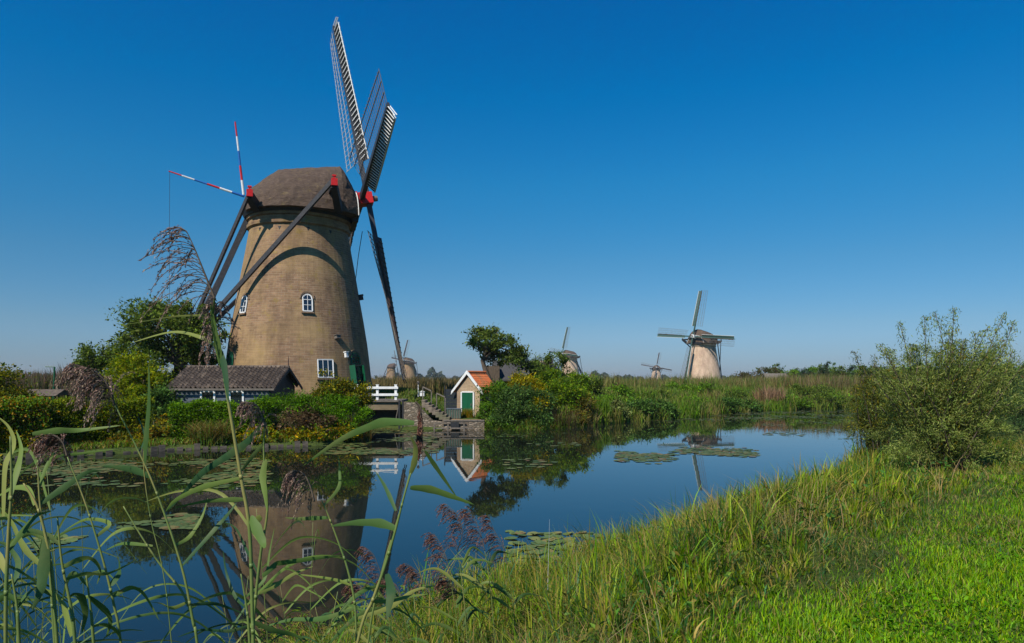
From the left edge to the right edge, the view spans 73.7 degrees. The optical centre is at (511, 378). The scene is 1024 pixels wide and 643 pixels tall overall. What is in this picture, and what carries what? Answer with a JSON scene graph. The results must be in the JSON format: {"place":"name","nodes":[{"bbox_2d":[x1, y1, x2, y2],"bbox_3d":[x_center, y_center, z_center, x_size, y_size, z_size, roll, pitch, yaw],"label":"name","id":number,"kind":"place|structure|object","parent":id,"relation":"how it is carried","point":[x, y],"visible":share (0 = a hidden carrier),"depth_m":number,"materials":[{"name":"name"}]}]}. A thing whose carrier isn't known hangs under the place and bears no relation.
{"place":"outdoors","nodes":[
{"label":"outdoors","id":0,"kind":"place"},
{"bbox_2d":[0,409,906,642],"bbox_3d":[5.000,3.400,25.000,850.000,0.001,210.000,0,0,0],"label":"water","id":1,"kind":"structure","parent":0,"point":[585,479],"depth_m":18.93,"materials":[{"name":"blue liquid"}]},
{"bbox_2d":[0,410,854,529],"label":"lily pad mat","id":2,"kind":"object","parent":1,"relation":"on","point":[187,521],"visible":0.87,"depth_m":27.35,"materials":[{"name":"green plant"}]},
{"bbox_2d":[0,380,1023,642],"bbox_3d":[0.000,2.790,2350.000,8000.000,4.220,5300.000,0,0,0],"label":"ground","id":3,"kind":"structure","parent":0,"point":[734,594],"depth_m":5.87,"materials":[{"name":"green plant"}]},
{"bbox_2d":[0,362,46,399],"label":"shrub","id":4,"kind":"object","parent":3,"relation":"on","point":[7,389],"visible":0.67,"depth_m":35.87,"materials":[{"name":"green plant"}]},
{"bbox_2d":[0,418,49,642],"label":"reed","id":5,"kind":"object","parent":3,"relation":"on","point":[4,562],"visible":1,"depth_m":1.61,"materials":[{"name":"green plant"}]},
{"bbox_2d":[0,541,51,642],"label":"reed","id":6,"kind":"object","parent":3,"relation":"on","point":[17,560],"visible":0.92,"depth_m":1.72,"materials":[{"name":"green plant"}]},
{"bbox_2d":[0,483,58,642],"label":"reed","id":7,"kind":"object","parent":3,"relation":"on","point":[44,562],"visible":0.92,"depth_m":1.70,"materials":[{"name":"green plant"}]},
{"bbox_2d":[0,393,60,455],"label":"hedge","id":8,"kind":"object","parent":3,"relation":"on","point":[23,417],"visible":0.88,"depth_m":29.54,"materials":[{"name":"green plant"}]},
{"bbox_2d":[28,389,71,410],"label":"garden shelter","id":9,"kind":"object","parent":3,"relation":"on","point":[55,393],"visible":0.3,"depth_m":42.34,"materials":[{"name":"grey wood"}]},
{"bbox_2d":[0,519,102,642],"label":"reed","id":10,"kind":"object","parent":3,"relation":"on","point":[23,581],"visible":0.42,"depth_m":4.98,"materials":[{"name":"green plant"}]},
{"bbox_2d":[8,448,119,642],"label":"reed","id":11,"kind":"object","parent":3,"relation":"on","point":[48,503],"visible":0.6,"depth_m":2.98,"materials":[{"name":"green plant"}]},
{"bbox_2d":[0,516,135,642],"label":"reed","id":12,"kind":"object","parent":3,"relation":"on","point":[10,591],"visible":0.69,"depth_m":3.55,"materials":[{"name":"green plant"}]},
{"bbox_2d":[22,425,119,642],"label":"reed","id":13,"kind":"object","parent":3,"relation":"on","point":[67,484],"visible":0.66,"depth_m":2.14,"materials":[{"name":"green plant"}]},
{"bbox_2d":[0,525,146,642],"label":"reed","id":14,"kind":"object","parent":3,"relation":"on","point":[62,533],"visible":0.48,"depth_m":4.33,"materials":[{"name":"green plant"}]},
{"bbox_2d":[11,516,135,642],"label":"reed","id":15,"kind":"object","parent":3,"relation":"on","point":[70,624],"visible":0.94,"depth_m":1.79,"materials":[{"name":"green plant"}]},
{"bbox_2d":[1,364,162,400],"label":"reed bed","id":16,"kind":"object","parent":3,"relation":"on","point":[40,378],"visible":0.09,"depth_m":51.28,"materials":[{"name":"green plant"}]},
{"bbox_2d":[9,532,166,642],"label":"reed","id":17,"kind":"object","parent":3,"relation":"on","point":[74,603],"visible":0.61,"depth_m":3.90,"materials":[{"name":"green plant"}]},
{"bbox_2d":[65,340,116,399],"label":"tree","id":18,"kind":"object","parent":3,"relation":"on","point":[91,359],"visible":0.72,"depth_m":46.43,"materials":[{"name":"green plant"}]},
{"bbox_2d":[62,571,121,642],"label":"reed","id":19,"kind":"object","parent":3,"relation":"on","point":[103,608],"visible":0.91,"depth_m":1.92,"materials":[{"name":"green plant"}]},
{"bbox_2d":[27,433,158,642],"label":"reed","id":20,"kind":"object","parent":3,"relation":"on","point":[46,444],"visible":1,"depth_m":2.00,"materials":[{"name":"green plant"}]},
{"bbox_2d":[7,452,187,642],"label":"reed","id":21,"kind":"object","parent":3,"relation":"on","point":[113,533],"visible":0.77,"depth_m":4.18,"materials":[{"name":"green plant"}]},
{"bbox_2d":[43,395,154,445],"bbox_3d":[-20.151,2.030,33.025,5.252,2.573,2.510,0,0,-39],"label":"hedge","id":22,"kind":"object","parent":3,"relation":"on","point":[131,411],"visible":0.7,"depth_m":32.58,"materials":[{"name":"green plant"}]},
{"bbox_2d":[98,345,178,407],"bbox_3d":[-21.756,0.169,39.331,5.204,4.257,4.162,0,0,34],"label":"shrub","id":23,"kind":"object","parent":3,"relation":"on","point":[122,365],"visible":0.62,"depth_m":38.99,"materials":[{"name":"green plant"}]},
{"bbox_2d":[107,411,174,445],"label":"garden plants","id":24,"kind":"object","parent":3,"relation":"on","point":[156,432],"visible":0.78,"depth_m":33.16,"materials":[{"name":"green plant"}]},
{"bbox_2d":[54,363,235,642],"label":"reed","id":25,"kind":"object","parent":3,"relation":"on","point":[81,377],"visible":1,"depth_m":1.90,"materials":[{"name":"green plant"}]},
{"bbox_2d":[3,441,307,459],"bbox_3d":[-19.703,3.445,30.064,20.749,0.709,1.399,0,0,-24],"label":"timber edging","id":26,"kind":"object","parent":3,"relation":"on","point":[196,447],"visible":0.31,"depth_m":32.36,"materials":[{"name":"brown wood"}]},
{"bbox_2d":[143,364,171,642],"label":"reed","id":27,"kind":"object","parent":3,"relation":"on","point":[146,436],"visible":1,"depth_m":1.90,"materials":[{"name":"green plant"}]},
{"bbox_2d":[140,379,183,418],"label":"shrub","id":28,"kind":"object","parent":3,"relation":"on","point":[163,396],"visible":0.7,"depth_m":37.44,"materials":[{"name":"green plant"}]},
{"bbox_2d":[99,294,231,385],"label":"tree","id":29,"kind":"object","parent":3,"relation":"on","point":[180,351],"visible":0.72,"depth_m":44.06,"materials":[{"name":"green plant"}]},
{"bbox_2d":[0,421,346,452],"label":"bank sedge","id":30,"kind":"object","parent":3,"relation":"on","point":[100,445],"visible":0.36,"depth_m":32.32,"materials":[{"name":"green plant"}]},
{"bbox_2d":[107,506,244,625],"bbox_3d":[-1.054,1.174,2.097,0.428,1.585,0.106,0,0,0],"label":"reed","id":31,"kind":"object","parent":3,"relation":"on","point":[173,580],"visible":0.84,"depth_m":2.06,"materials":[{"name":"green plant"}]},
{"bbox_2d":[126,225,265,642],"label":"reed","id":32,"kind":"object","parent":3,"relation":"on","point":[254,525],"visible":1,"depth_m":1.79,"materials":[{"name":"green plant"}]},
{"bbox_2d":[167,417,243,447],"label":"grass tussock","id":33,"kind":"object","parent":3,"relation":"on","point":[209,431],"depth_m":33.26,"materials":[{"name":"green plant"}]},
{"bbox_2d":[165,397,273,440],"bbox_3d":[-14.984,2.149,35.227,5.213,2.462,2.284,0,0,-18],"label":"hedge","id":34,"kind":"object","parent":3,"relation":"on","point":[181,414],"visible":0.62,"depth_m":34.42,"materials":[{"name":"green plant"}]},
{"bbox_2d":[109,580,335,642],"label":"reed","id":35,"kind":"object","parent":3,"relation":"on","point":[239,615],"visible":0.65,"depth_m":3.47,"materials":[{"name":"green plant"}]},
{"bbox_2d":[166,356,302,414],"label":"shed","id":36,"kind":"structure","parent":3,"relation":"on","point":[248,382],"depth_m":38.78,"materials":[{"name":"tile"}]},
{"bbox_2d":[71,555,404,642],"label":"reed","id":37,"kind":"object","parent":3,"relation":"on","point":[200,600],"visible":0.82,"depth_m":2.43,"materials":[{"name":"green plant"}]},
{"bbox_2d":[179,531,308,642],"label":"reed","id":38,"kind":"object","parent":3,"relation":"on","point":[271,629],"visible":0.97,"depth_m":2.04,"materials":[{"name":"green plant"}]},
{"bbox_2d":[166,402,341,642],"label":"reed","id":39,"kind":"object","parent":3,"relation":"on","point":[247,408],"visible":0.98,"depth_m":1.97,"materials":[{"name":"green plant"}]},
{"bbox_2d":[146,488,364,642],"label":"reed","id":40,"kind":"object","parent":3,"relation":"on","point":[223,495],"visible":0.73,"depth_m":2.81,"materials":[{"name":"green plant"}]},
{"bbox_2d":[204,580,363,642],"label":"reed","id":41,"kind":"object","parent":3,"relation":"on","point":[302,592],"visible":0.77,"depth_m":4.72,"materials":[{"name":"green plant"}]},
{"bbox_2d":[169,17,406,398],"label":"windmill","id":42,"kind":"object","parent":3,"relation":"on","point":[297,299],"visible":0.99,"depth_m":46.52,"materials":[{"name":"brick"}]},
{"bbox_2d":[299,291,314,313],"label":"window","id":43,"kind":"structure","parent":42,"relation":"in","point":[307,300],"depth_m":45.90,"materials":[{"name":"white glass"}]},
{"bbox_2d":[317,359,334,379],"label":"window","id":44,"kind":"structure","parent":42,"relation":"in","point":[322,364],"depth_m":45.88,"materials":[{"name":"white glass"}]},
{"bbox_2d":[230,418,363,444],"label":"garden plants","id":45,"kind":"object","parent":3,"relation":"on","point":[298,434],"visible":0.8,"depth_m":34.90,"materials":[{"name":"green plant"}]},
{"bbox_2d":[84,385,526,440],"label":"meadow grass","id":46,"kind":"structure","parent":3,"relation":"on","point":[427,394],"depth_m":51.61,"materials":[{"name":"green plant"}]},
{"bbox_2d":[273,401,344,433],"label":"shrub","id":47,"kind":"object","parent":3,"relation":"on","point":[303,417],"visible":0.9,"depth_m":35.47,"materials":[{"name":"brown plant"}]},
{"bbox_2d":[253,383,374,442],"bbox_3d":[-10.758,1.848,36.721,7.015,3.217,4.048,0,0,0],"label":"shrub","id":48,"kind":"object","parent":3,"relation":"on","point":[303,398],"visible":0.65,"depth_m":36.33,"materials":[{"name":"green plant"}]},
{"bbox_2d":[269,520,403,642],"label":"reed","id":49,"kind":"object","parent":3,"relation":"on","point":[338,583],"visible":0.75,"depth_m":3.53,"materials":[{"name":"green plant"}]},
{"bbox_2d":[309,368,375,425],"bbox_3d":[-9.565,1.282,38.446,4.166,3.795,3.268,0,0,0],"label":"shrub","id":50,"kind":"object","parent":3,"relation":"on","point":[347,386],"visible":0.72,"depth_m":38.01,"materials":[{"name":"green plant"}]},
{"bbox_2d":[258,456,435,640],"bbox_3d":[-0.520,1.052,2.061,0.562,1.620,0.179,0,0,0],"label":"reed","id":51,"kind":"object","parent":3,"relation":"on","point":[290,480],"visible":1,"depth_m":2.06,"materials":[{"name":"green plant"}]},
{"bbox_2d":[283,597,413,642],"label":"reed","id":52,"kind":"object","parent":3,"relation":"on","point":[342,604],"visible":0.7,"depth_m":3.66,"materials":[{"name":"green plant"}]},
{"bbox_2d":[340,546,391,641],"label":"reed","id":53,"kind":"object","parent":3,"relation":"on","point":[366,584],"visible":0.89,"depth_m":6.34,"materials":[{"name":"brown plant"}]},
{"bbox_2d":[337,581,400,642],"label":"reed","id":54,"kind":"object","parent":3,"relation":"on","point":[357,587],"visible":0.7,"depth_m":5.87,"materials":[{"name":"green plant"}]},
{"bbox_2d":[328,585,430,642],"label":"reed","id":55,"kind":"object","parent":3,"relation":"on","point":[352,619],"visible":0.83,"depth_m":2.40,"materials":[{"name":"green plant"}]},
{"bbox_2d":[352,399,407,428],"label":"sluice","id":56,"kind":"object","parent":3,"relation":"on","point":[386,408],"visible":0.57,"depth_m":46.25,"materials":[{"name":"grey wood"}]},
{"bbox_2d":[303,418,473,642],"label":"reed","id":57,"kind":"object","parent":3,"relation":"on","point":[390,599],"visible":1,"depth_m":1.97,"materials":[{"name":"green plant"}]},
{"bbox_2d":[364,580,423,642],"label":"reed","id":58,"kind":"object","parent":3,"relation":"on","point":[383,582],"visible":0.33,"depth_m":6.07,"materials":[{"name":"green plant"}]},
{"bbox_2d":[367,402,424,642],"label":"reed","id":59,"kind":"object","parent":3,"relation":"on","point":[419,440],"visible":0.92,"depth_m":2.00,"materials":[{"name":"green plant"}]},
{"bbox_2d":[391,340,418,378],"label":"windmill","id":60,"kind":"object","parent":3,"relation":"on","point":[409,364],"visible":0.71,"depth_m":451.46,"materials":[{"name":"brick"}]},
{"bbox_2d":[371,373,460,394],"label":"reed bed","id":61,"kind":"object","parent":3,"relation":"on","point":[436,385],"visible":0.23,"depth_m":69.16,"materials":[{"name":"green plant"}]},
{"bbox_2d":[404,402,443,427],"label":"wing wall","id":62,"kind":"structure","parent":3,"relation":"on","point":[410,410],"depth_m":45.95,"materials":[{"name":"stone"}]},
{"bbox_2d":[396,563,472,642],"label":"reed","id":63,"kind":"object","parent":3,"relation":"on","point":[417,575],"visible":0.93,"depth_m":5.80,"materials":[{"name":"green plant"}]},
{"bbox_2d":[421,400,450,421],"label":"stone steps","id":64,"kind":"structure","parent":3,"relation":"on","point":[436,411],"depth_m":46.34,"materials":[{"name":"grey stone"}]},
{"bbox_2d":[45,367,830,379],"bbox_3d":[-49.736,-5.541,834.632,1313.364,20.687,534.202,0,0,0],"label":"woodland","id":65,"kind":"object","parent":3,"relation":"on","point":[431,371],"visible":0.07,"depth_m":867.79,"materials":[{"name":"green plant"}]},
{"bbox_2d":[444,386,456,413],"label":"board screen","id":66,"kind":"object","parent":3,"relation":"on","point":[451,399],"visible":0.57,"depth_m":49.62,"materials":[{"name":"grey wood"}]},
{"bbox_2d":[414,578,490,642],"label":"reed","id":67,"kind":"object","parent":3,"relation":"on","point":[468,614],"visible":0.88,"depth_m":5.82,"materials":[{"name":"green plant"}]},
{"bbox_2d":[419,504,491,641],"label":"reed","id":68,"kind":"object","parent":3,"relation":"on","point":[466,557],"visible":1,"depth_m":5.52,"materials":[{"name":"green plant"}]},
{"bbox_2d":[421,532,490,642],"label":"reed","id":69,"kind":"object","parent":3,"relation":"on","point":[430,539],"visible":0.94,"depth_m":5.69,"materials":[{"name":"green plant"}]},
{"bbox_2d":[444,419,484,429],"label":"stone quay","id":70,"kind":"structure","parent":3,"relation":"on","point":[475,424],"depth_m":45.70,"materials":[{"name":"grey stone"}]},
{"bbox_2d":[241,510,697,642],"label":"bank herbs","id":71,"kind":"object","parent":3,"relation":"on","point":[320,638],"visible":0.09,"depth_m":7.88,"materials":[{"name":"green plant"}]},
{"bbox_2d":[451,370,494,415],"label":"brick hut","id":72,"kind":"object","parent":3,"relation":"on","point":[466,395],"visible":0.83,"depth_m":49.22,"materials":[{"name":"beige brick"}]},
{"bbox_2d":[461,391,474,414],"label":"door","id":73,"kind":"structure","parent":72,"relation":"in","point":[467,397],"depth_m":49.14,"materials":[{"name":"green paint"}]},
{"bbox_2d":[444,507,508,641],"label":"reed","id":74,"kind":"object","parent":3,"relation":"on","point":[472,579],"visible":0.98,"depth_m":5.80,"materials":[{"name":"green plant"}]},
{"bbox_2d":[471,378,516,420],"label":"shrub","id":75,"kind":"object","parent":3,"relation":"on","point":[492,389],"visible":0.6,"depth_m":46.99,"materials":[{"name":"green plant"}]},
{"bbox_2d":[461,323,542,380],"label":"tree","id":76,"kind":"object","parent":3,"relation":"on","point":[488,344],"visible":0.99,"depth_m":53.82,"materials":[{"name":"green plant"}]},
{"bbox_2d":[473,515,538,642],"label":"reed","id":77,"kind":"object","parent":3,"relation":"on","point":[503,591],"visible":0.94,"depth_m":6.12,"materials":[{"name":"green plant"}]},
{"bbox_2d":[481,380,559,428],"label":"shrub","id":78,"kind":"object","parent":3,"relation":"on","point":[515,408],"visible":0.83,"depth_m":46.04,"materials":[{"name":"green plant"}]},
{"bbox_2d":[487,360,566,392],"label":"cottage","id":79,"kind":"structure","parent":3,"relation":"on","point":[503,373],"depth_m":60.91,"materials":[{"name":"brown wood"}]},
{"bbox_2d":[480,416,576,430],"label":"bank sedge","id":80,"kind":"object","parent":3,"relation":"on","point":[551,425],"visible":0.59,"depth_m":45.68,"materials":[{"name":"green plant"}]},
{"bbox_2d":[506,369,556,414],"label":"shrub","id":81,"kind":"object","parent":3,"relation":"on","point":[528,379],"visible":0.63,"depth_m":47.74,"materials":[{"name":"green plant"}]},
{"bbox_2d":[528,349,577,379],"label":"tree","id":82,"kind":"object","parent":3,"relation":"on","point":[549,358],"visible":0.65,"depth_m":56.86,"materials":[{"name":"green plant"}]},
{"bbox_2d":[532,365,598,426],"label":"shrub","id":83,"kind":"object","parent":3,"relation":"on","point":[569,389],"visible":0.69,"depth_m":50.08,"materials":[{"name":"green plant"}]},
{"bbox_2d":[549,327,582,376],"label":"windmill","id":84,"kind":"object","parent":3,"relation":"on","point":[573,362],"visible":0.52,"depth_m":345.85,"materials":[{"name":"brick"}]},
{"bbox_2d":[544,405,588,427],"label":"grass tussock","id":85,"kind":"object","parent":3,"relation":"on","point":[555,414],"depth_m":47.19,"materials":[{"name":"green plant"}]},
{"bbox_2d":[566,392,601,424],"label":"shrub","id":86,"kind":"object","parent":3,"relation":"on","point":[588,402],"visible":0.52,"depth_m":49.36,"materials":[{"name":"green plant"}]},
{"bbox_2d":[574,373,604,395],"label":"shrub","id":87,"kind":"object","parent":3,"relation":"on","point":[596,388],"visible":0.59,"depth_m":61.54,"materials":[{"name":"green plant"}]},
{"bbox_2d":[604,382,636,399],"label":"shrub","id":88,"kind":"object","parent":3,"relation":"on","point":[625,391],"visible":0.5,"depth_m":63.52,"materials":[{"name":"green plant"}]},
{"bbox_2d":[299,436,944,642],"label":"waterside sedge","id":89,"kind":"object","parent":3,"relation":"on","point":[596,550],"visible":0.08,"depth_m":9.27,"materials":[{"name":"green plant"}]},
{"bbox_2d":[241,434,1023,642],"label":"sedge tussocks","id":90,"kind":"object","parent":3,"relation":"on","point":[707,580],"visible":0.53,"depth_m":6.87,"materials":[{"name":"green plant"}]},
{"bbox_2d":[623,394,665,418],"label":"shrub","id":91,"kind":"object","parent":3,"relation":"on","point":[649,407],"visible":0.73,"depth_m":56.18,"materials":[{"name":"green plant"}]},
{"bbox_2d":[650,396,681,418],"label":"shrub","id":92,"kind":"object","parent":3,"relation":"on","point":[673,410],"visible":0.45,"depth_m":57.93,"materials":[{"name":"green plant"}]},
{"bbox_2d":[657,290,734,380],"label":"windmill","id":93,"kind":"object","parent":3,"relation":"on","point":[702,357],"visible":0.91,"depth_m":196.66,"materials":[{"name":"brick"}]},
{"bbox_2d":[373,442,1023,642],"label":"dry straw","id":94,"kind":"object","parent":3,"relation":"on","point":[785,522],"visible":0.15,"depth_m":7.13,"materials":[{"name":"beige plant"}]},
{"bbox_2d":[394,454,1023,642],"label":"bank weeds","id":95,"kind":"object","parent":3,"relation":"on","point":[647,570],"visible":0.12,"depth_m":6.12,"materials":[{"name":"green plant"}]},
{"bbox_2d":[701,391,745,413],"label":"shrub","id":96,"kind":"object","parent":3,"relation":"on","point":[732,402],"visible":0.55,"depth_m":66.56,"materials":[{"name":"green plant"}]},
{"bbox_2d":[751,384,788,405],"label":"pink reeds","id":97,"kind":"object","parent":3,"relation":"on","point":[768,393],"visible":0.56,"depth_m":75.34,"materials":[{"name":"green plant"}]},
{"bbox_2d":[552,382,1023,427],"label":"bank sedge","id":98,"kind":"object","parent":3,"relation":"on","point":[691,408],"visible":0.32,"depth_m":66.12,"materials":[{"name":"green plant"}]},
{"bbox_2d":[569,369,1023,390],"bbox_3d":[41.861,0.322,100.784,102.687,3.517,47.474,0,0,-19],"label":"reed bed","id":99,"kind":"object","parent":3,"relation":"on","point":[653,383],"visible":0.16,"depth_m":87.98,"materials":[{"name":"green plant"}]},
{"bbox_2d":[789,382,830,395],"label":"shrub","id":100,"kind":"object","parent":3,"relation":"on","point":[796,387],"visible":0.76,"depth_m":82.75,"materials":[{"name":"green plant"}]},
{"bbox_2d":[799,390,849,408],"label":"shrub","id":101,"kind":"object","parent":3,"relation":"on","point":[839,402],"visible":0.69,"depth_m":77.37,"materials":[{"name":"green plant"}]},
{"bbox_2d":[841,349,900,458],"bbox_3d":[14.341,1.106,26.993,2.753,4.564,2.529,0,0,0],"label":"willow bush","id":102,"kind":"object","parent":3,"relation":"on","point":[864,416],"visible":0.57,"depth_m":26.77,"materials":[{"name":"green plant"}]},
{"bbox_2d":[813,488,1023,642],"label":"lawn clover","id":103,"kind":"object","parent":3,"relation":"on","point":[898,635],"visible":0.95,"depth_m":4.51,"materials":[{"name":"green plant"}]},
{"bbox_2d":[850,305,1023,473],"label":"willow bush","id":104,"kind":"object","parent":3,"relation":"on","point":[935,421],"visible":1,"depth_m":19.71,"materials":[{"name":"green plant"}]},
{"bbox_2d":[982,356,1023,438],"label":"willow bush","id":105,"kind":"object","parent":3,"relation":"on","point":[1020,417],"visible":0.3,"depth_m":27.88,"materials":[{"name":"green plant"}]},
{"bbox_2d":[0,0,1023,378],"label":"sky","id":106,"kind":"structure","parent":0,"point":[831,174],"materials":[{"name":"blue"}]},
{"bbox_2d":[642,473,1023,642],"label":"lawn grass","id":107,"kind":"structure","parent":0,"point":[955,577],"depth_m":4.91,"materials":[{"name":"green plant"}]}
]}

